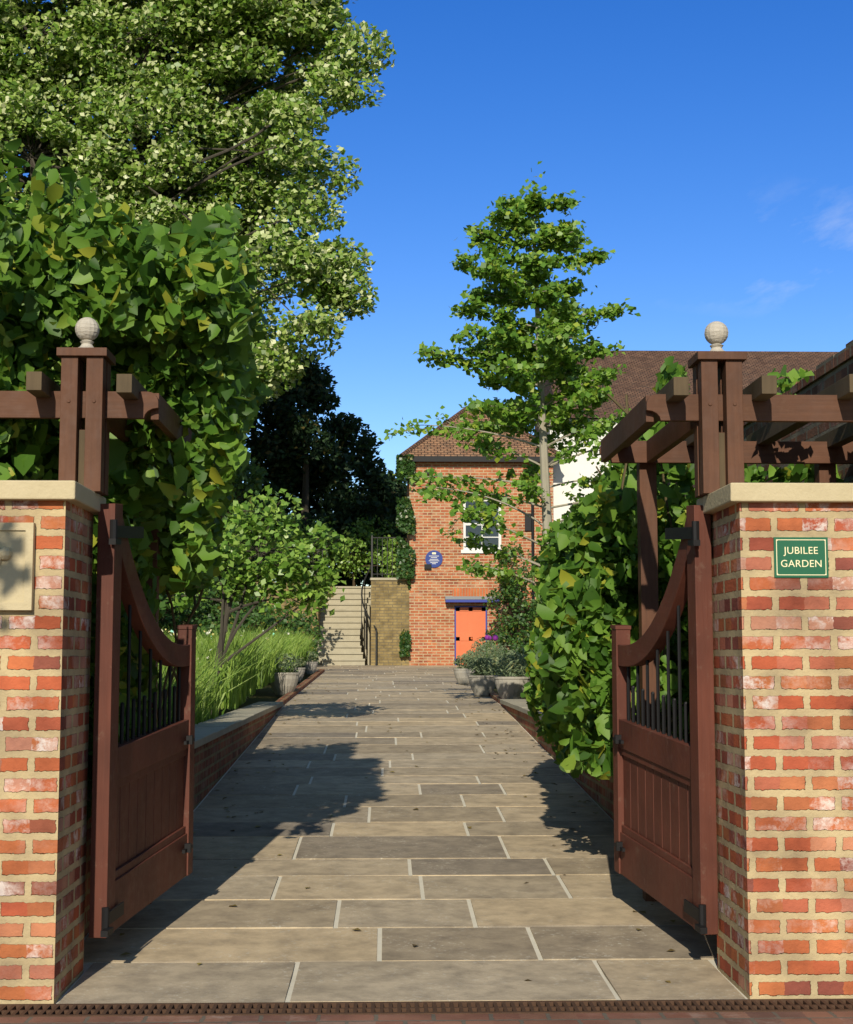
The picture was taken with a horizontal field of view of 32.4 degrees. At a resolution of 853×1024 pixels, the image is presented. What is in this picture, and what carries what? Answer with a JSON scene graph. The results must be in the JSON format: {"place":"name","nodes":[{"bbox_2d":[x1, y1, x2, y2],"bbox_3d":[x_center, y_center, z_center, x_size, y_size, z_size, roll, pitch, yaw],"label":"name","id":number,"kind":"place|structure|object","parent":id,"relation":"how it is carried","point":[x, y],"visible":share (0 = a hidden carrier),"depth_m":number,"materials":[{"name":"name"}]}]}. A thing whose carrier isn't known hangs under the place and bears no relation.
{"place":"outdoors","nodes":[
{"label":"outdoors","id":0,"kind":"place"},
{"bbox_2d":[0,0,396,405],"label":"sycamore tree","id":1,"kind":"object","parent":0,"point":[97,95],"depth_m":37.11,"materials":[{"name":"green plant"}]},
{"bbox_2d":[3,0,325,305],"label":"branches","id":2,"kind":"object","parent":1,"relation":"attached to","point":[255,83],"visible":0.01,"depth_m":40.20,"materials":[{"name":"green plant"}]},
{"bbox_2d":[219,672,525,715],"bbox_3d":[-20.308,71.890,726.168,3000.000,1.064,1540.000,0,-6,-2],"label":"ground","id":3,"kind":"structure","parent":0,"point":[266,694],"depth_m":22.66,"materials":[{"name":"soil"}]},
{"bbox_2d":[159,449,276,628],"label":"hedge","id":4,"kind":"object","parent":3,"relation":"on","point":[252,469],"depth_m":40.09,"materials":[{"name":"green plant"}]},
{"bbox_2d":[157,623,319,726],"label":"bed herbs","id":5,"kind":"object","parent":3,"relation":"on","point":[220,668],"visible":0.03,"depth_m":16.88,"materials":[{"name":"green plant"}]},
{"bbox_2d":[161,629,293,658],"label":"bed flowers","id":6,"kind":"object","parent":5,"relation":"on","point":[212,634],"visible":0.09,"depth_m":23.56,"materials":[{"name":"plant"}]},
{"bbox_2d":[159,579,330,662],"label":"stair shrubs","id":7,"kind":"object","parent":3,"relation":"on","point":[252,618],"depth_m":32.22,"materials":[{"name":"green plant"}]},
{"bbox_2d":[166,485,352,713],"bbox_3d":[-1.823,1.063,15.922,1.945,2.702,1.370,2,-6,-23],"label":"young tree","id":8,"kind":"object","parent":3,"relation":"on","point":[290,570],"depth_m":15.85,"materials":[{"name":"green plant"}]},
{"bbox_2d":[270,672,299,694],"bbox_3d":[-2.188,2.636,22.498,0.494,0.345,0.494,0,-6,-2],"label":"stone planter","id":9,"kind":"object","parent":3,"relation":"on","point":[283,683],"visible":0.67,"depth_m":22.33,"materials":[{"name":"grey stone"}]},
{"bbox_2d":[162,580,408,665],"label":"terrace retaining wall","id":10,"kind":"structure","parent":3,"relation":"on","point":[390,610],"depth_m":37.91,"materials":[{"name":"brick"}]},
{"bbox_2d":[223,342,406,586],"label":"conifers","id":11,"kind":"object","parent":10,"relation":"on","point":[277,452],"depth_m":45.86,"materials":[{"name":"green plant"}]},
{"bbox_2d":[242,513,400,585],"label":"terrace bushes","id":12,"kind":"object","parent":10,"relation":"on","point":[362,529],"depth_m":43.33,"materials":[{"name":"green plant"}]},
{"bbox_2d":[304,535,407,665],"bbox_3d":[-1.757,2.520,40.189,2.038,3.416,4.948,4,-7,-35],"label":"metal railing","id":13,"kind":"object","parent":10,"relation":"on","point":[372,574],"visible":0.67,"depth_m":38.19,"materials":[{"name":"grey metal"}]},
{"bbox_2d":[370,578,407,580],"bbox_3d":[-0.957,1.749,38.144,1.006,0.060,0.350,0,-6,-2],"label":"terrace coping","id":14,"kind":"object","parent":10,"relation":"on","point":[386,579],"visible":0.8,"depth_m":37.97,"materials":[{"name":"stone"}]},
{"bbox_2d":[293,668,305,681],"bbox_3d":[-2.442,3.030,27.277,0.387,0.270,0.387,0,-6,-2],"label":"stone planter","id":15,"kind":"object","parent":3,"relation":"on","point":[301,671],"visible":0.44,"depth_m":27.18,"materials":[{"name":"grey stone"}]},
{"bbox_2d":[302,662,317,674],"bbox_3d":[-2.504,3.328,31.267,0.387,0.270,0.387,0,-6,-2],"label":"stone planter","id":16,"kind":"object","parent":3,"relation":"on","point":[310,667],"visible":0.67,"depth_m":31.13,"materials":[{"name":"grey stone"}]},
{"bbox_2d":[311,586,370,665],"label":"stone steps","id":17,"kind":"structure","parent":3,"relation":"on","point":[343,642],"depth_m":39.58,"materials":[{"name":"beige stone"}]},
{"bbox_2d":[84,704,613,937],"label":"walls","id":18,"kind":"structure","parent":3,"relation":"on","point":[215,759],"depth_m":11.69,"materials":[{"name":"brick"}]},
{"bbox_2d":[87,699,543,800],"bbox_3d":[-0.261,1.895,12.980,3.560,0.077,13.584,0,-6,-2],"label":"wall coping","id":19,"kind":"object","parent":18,"relation":"on","point":[207,731],"depth_m":14.34,"materials":[{"name":"stone"}]},
{"bbox_2d":[55,665,747,1003],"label":"paving slabs","id":20,"kind":"structure","parent":3,"relation":"on","point":[356,863],"depth_m":7.94,"materials":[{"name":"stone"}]},
{"bbox_2d":[275,669,501,707],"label":"brick kerb","id":21,"kind":"structure","parent":20,"relation":"on","point":[301,686],"depth_m":22.48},
{"bbox_2d":[119,678,675,982],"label":"fallen leaves","id":22,"kind":"object","parent":20,"relation":"on","point":[126,953],"visible":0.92,"depth_m":10.79,"materials":[{"name":"brown plant"}]},
{"bbox_2d":[453,668,474,684],"bbox_3d":[0.685,2.956,26.367,0.408,0.285,0.409,0,-6,-2],"label":"stone planter","id":23,"kind":"object","parent":20,"relation":"on","point":[461,677],"visible":0.79,"depth_m":26.23,"materials":[{"name":"grey stone"}]},
{"bbox_2d":[468,675,497,696],"bbox_3d":[0.852,2.629,22.182,0.451,0.315,0.452,0,-6,-2],"label":"stone planter","id":24,"kind":"object","parent":20,"relation":"on","point":[482,686],"visible":0.88,"depth_m":22.03,"materials":[{"name":"grey stone"}]},
{"bbox_2d":[477,541,537,658],"bbox_3d":[2.429,2.302,36.346,2.429,3.239,2.107,0,-6,-2],"label":"shrub","id":25,"kind":"object","parent":20,"relation":"on","point":[514,591],"depth_m":36.34,"materials":[{"name":"green plant"}]},
{"bbox_2d":[0,500,852,1003],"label":"brick gate pillars","id":26,"kind":"structure","parent":3,"relation":"on","point":[784,718],"depth_m":5.74,"materials":[{"name":"brick"}]},
{"bbox_2d":[0,523,35,609],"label":"wall plaque","id":27,"kind":"object","parent":26,"relation":"attached to","point":[17,553],"visible":1,"depth_m":5.70,"materials":[{"name":"stone"}]},
{"bbox_2d":[89,503,196,937],"bbox_3d":[-1.276,0.916,6.745,0.083,1.807,1.245,-1,-6,7],"label":"timber gate","id":28,"kind":"object","parent":26,"relation":"attached to","point":[142,810],"visible":0.97,"depth_m":6.44,"materials":[{"name":"paint"}]},
{"bbox_2d":[100,519,194,936],"bbox_3d":[-1.254,0.937,6.667,0.081,1.712,1.260,-1,-6,7],"label":"gate ironwork","id":29,"kind":"object","parent":28,"relation":"attached to","point":[109,916],"visible":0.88,"depth_m":6.59,"materials":[{"name":"black metal"}]},
{"bbox_2d":[0,480,852,514],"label":"pier caps","id":30,"kind":"object","parent":26,"relation":"on","point":[91,501],"visible":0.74,"depth_m":5.79,"materials":[{"name":"stone"}]},
{"bbox_2d":[610,505,718,934],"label":"wooden gate","id":31,"kind":"structure","parent":26,"relation":"attached to","point":[665,824],"depth_m":6.51,"materials":[{"name":"paint"}]},
{"bbox_2d":[613,521,706,933],"bbox_3d":[1.060,0.944,6.733,0.081,1.712,1.260,1,-6,-10],"label":"gate ironwork","id":32,"kind":"object","parent":31,"relation":"attached to","point":[698,913],"visible":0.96,"depth_m":6.67,"materials":[{"name":"black metal"}]},
{"bbox_2d":[773,537,828,577],"bbox_3d":[1.484,0.180,5.809,0.216,0.160,0.008,0,-6,-2],"label":"garden sign","id":33,"kind":"object","parent":26,"relation":"attached to","point":[800,557],"visible":1,"depth_m":5.81,"materials":[{"name":"green metal"}]},
{"bbox_2d":[0,347,852,903],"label":"pergola frame","id":34,"kind":"object","parent":3,"relation":"on","point":[92,411],"visible":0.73,"depth_m":6.28,"materials":[{"name":"brown wood"}]},
{"bbox_2d":[75,317,727,350],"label":"ball finials","id":35,"kind":"object","parent":34,"relation":"on","point":[87,329],"visible":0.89,"depth_m":6.26,"materials":[{"name":"stone"}]},
{"bbox_2d":[26,371,852,447],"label":"pergola rafters","id":36,"kind":"object","parent":34,"relation":"on","point":[673,389],"visible":0.47,"depth_m":6.23,"materials":[{"name":"brown wood"}]},
{"bbox_2d":[767,365,814,394],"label":"pergola sprigs","id":37,"kind":"object","parent":34,"relation":"on","point":[786,384],"visible":0.29,"depth_m":7.25,"materials":[{"name":"green plant"}]},
{"bbox_2d":[0,999,852,1016],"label":"drain channel","id":38,"kind":"object","parent":3,"relation":"on","point":[406,1007],"visible":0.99,"depth_m":5.50,"materials":[{"name":"brown metal"}]},
{"bbox_2d":[0,1011,852,1023],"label":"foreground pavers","id":39,"kind":"object","parent":3,"relation":"on","point":[836,1017],"depth_m":5.32,"materials":[{"name":"stone"}]},
{"bbox_2d":[125,393,769,731],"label":"climber stems","id":40,"kind":"object","parent":3,"relation":"on","point":[196,604],"visible":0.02,"depth_m":8.27,"materials":[{"name":"brown"}]},
{"bbox_2d":[0,138,273,820],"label":"climber leaves","id":41,"kind":"object","parent":40,"relation":"attached to","point":[174,317],"visible":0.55,"depth_m":6.74,"materials":[{"name":"green plant"}]},
{"bbox_2d":[520,356,848,780],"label":"climber leaves","id":42,"kind":"object","parent":40,"relation":"attached to","point":[585,588],"visible":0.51,"depth_m":8.05,"materials":[{"name":"green plant"}]},
{"bbox_2d":[407,462,552,665],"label":"garden house walls","id":43,"kind":"structure","parent":3,"relation":"on","point":[431,621],"depth_m":38.10,"materials":[{"name":"brick"}]},
{"bbox_2d":[395,454,415,656],"bbox_3d":[-0.536,1.117,37.981,0.553,5.282,0.473,0,-6,-2],"label":"ivy on house","id":44,"kind":"object","parent":43,"relation":"attached to","point":[405,525],"visible":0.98,"depth_m":37.90,"materials":[{"name":"green plant"}]},
{"bbox_2d":[425,550,442,567],"bbox_3d":[0.194,1.219,38.066,0.450,0.450,0.034,0,-6,-2],"label":"blue plaque","id":45,"kind":"object","parent":43,"relation":"attached to","point":[434,558],"visible":1,"depth_m":38.05,"materials":[{"name":"blue ceramic"}]},
{"bbox_2d":[445,596,494,599],"bbox_3d":[1.182,2.223,37.856,1.410,0.080,0.310,0,-6,-2],"label":"lead door canopy","id":46,"kind":"object","parent":43,"relation":"attached to","point":[464,597],"depth_m":37.70,"materials":[{"name":"grey metal"}]},
{"bbox_2d":[445,599,498,664],"bbox_3d":[1.181,3.108,37.835,1.390,1.686,0.420,0,-6,-2],"label":"door frame","id":47,"kind":"object","parent":43,"relation":"attached to","point":[465,600],"visible":0.73,"depth_m":37.92,"materials":[{"name":"wood"}]},
{"bbox_2d":[456,607,485,664],"bbox_3d":[1.145,3.216,38.008,0.770,1.486,0.052,0,-6,-2],"label":"garden door","id":48,"kind":"structure","parent":47,"relation":"attached to","point":[470,622],"depth_m":38.01,"materials":[{"name":"paint"}]},
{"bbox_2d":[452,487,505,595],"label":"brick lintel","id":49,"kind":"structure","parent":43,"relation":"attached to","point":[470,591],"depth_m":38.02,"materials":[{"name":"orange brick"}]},
{"bbox_2d":[461,498,500,552],"bbox_3d":[1.452,0.361,38.237,1.120,1.440,0.170,0,-6,-2],"label":"sash window frame","id":50,"kind":"object","parent":43,"relation":"attached to","point":[466,550],"visible":0.42,"depth_m":38.24,"materials":[{"name":"white paint"}]},
{"bbox_2d":[466,501,498,546],"bbox_3d":[1.450,0.323,38.306,1.000,1.350,0.001,0,-6,-2],"label":"window glass","id":51,"kind":"object","parent":50,"relation":"in","point":[477,531],"visible":0.2,"depth_m":38.29,"materials":[{"name":"grey glass"}]},
{"bbox_2d":[406,411,555,456],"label":"roof","id":52,"kind":"structure","parent":43,"relation":"on","point":[432,445],"depth_m":38.61,"materials":[{"name":"brown tile"}]},
{"bbox_2d":[399,406,556,456],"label":"garden house hip tiles","id":53,"kind":"object","parent":52,"relation":"on","point":[426,437],"visible":0.19,"depth_m":38.88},
{"bbox_2d":[401,456,561,602],"bbox_3d":[1.367,1.460,40.092,4.220,5.406,4.460,0,-6,-2],"label":"gutter and fittings","id":54,"kind":"object","parent":43,"relation":"attached to","point":[529,524],"visible":0.39,"depth_m":38.12,"materials":[{"name":"black metal"}]},
{"bbox_2d":[461,635,531,692],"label":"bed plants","id":55,"kind":"object","parent":3,"relation":"on","point":[494,654],"visible":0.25,"depth_m":30.03,"materials":[{"name":"green plant"}]},
{"bbox_2d":[378,161,640,584],"bbox_3d":[1.202,-0.953,18.309,3.625,6.993,2.764,0,-6,-2],"label":"ginkgo tree","id":56,"kind":"object","parent":3,"relation":"on","point":[555,346],"depth_m":18.12,"materials":[{"name":"green plant"}]},
{"bbox_2d":[494,676,529,698],"bbox_3d":[1.199,2.481,20.497,0.516,0.360,0.516,0,-6,-2],"label":"stone planter","id":57,"kind":"object","parent":3,"relation":"on","point":[511,687],"visible":0.7,"depth_m":20.31,"materials":[{"name":"grey stone"}]},
{"bbox_2d":[275,651,526,676],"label":"shrubs","id":58,"kind":"object","parent":57,"relation":"in","point":[477,663],"visible":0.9,"depth_m":22.26,"materials":[{"name":"green plant"}]},
{"bbox_2d":[547,419,616,520],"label":"white wall","id":59,"kind":"structure","parent":3,"relation":"on","point":[573,471],"depth_m":39.01,"materials":[{"name":"white paint"}]},
{"bbox_2d":[532,350,837,436],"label":"roof","id":60,"kind":"structure","parent":59,"relation":"on","point":[636,382],"depth_m":52.40,"materials":[{"name":"tile"}]},
{"bbox_2d":[667,358,852,495],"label":"rafters","id":61,"kind":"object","parent":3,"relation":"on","point":[811,431],"depth_m":8.50,"materials":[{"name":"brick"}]},
{"bbox_2d":[743,340,852,426],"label":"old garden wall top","id":62,"kind":"structure","parent":61,"relation":"on","point":[832,362],"depth_m":8.28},
{"bbox_2d":[6,0,852,585],"label":"sky","id":63,"kind":"structure","parent":0,"point":[707,144],"materials":[{"name":"blue"}]},
{"bbox_2d":[485,635,497,640],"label":"flowers","id":64,"kind":"object","parent":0,"point":[494,637],"visible":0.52,"depth_m":28.42,"materials":[{"name":"purple plant"}]}
]}

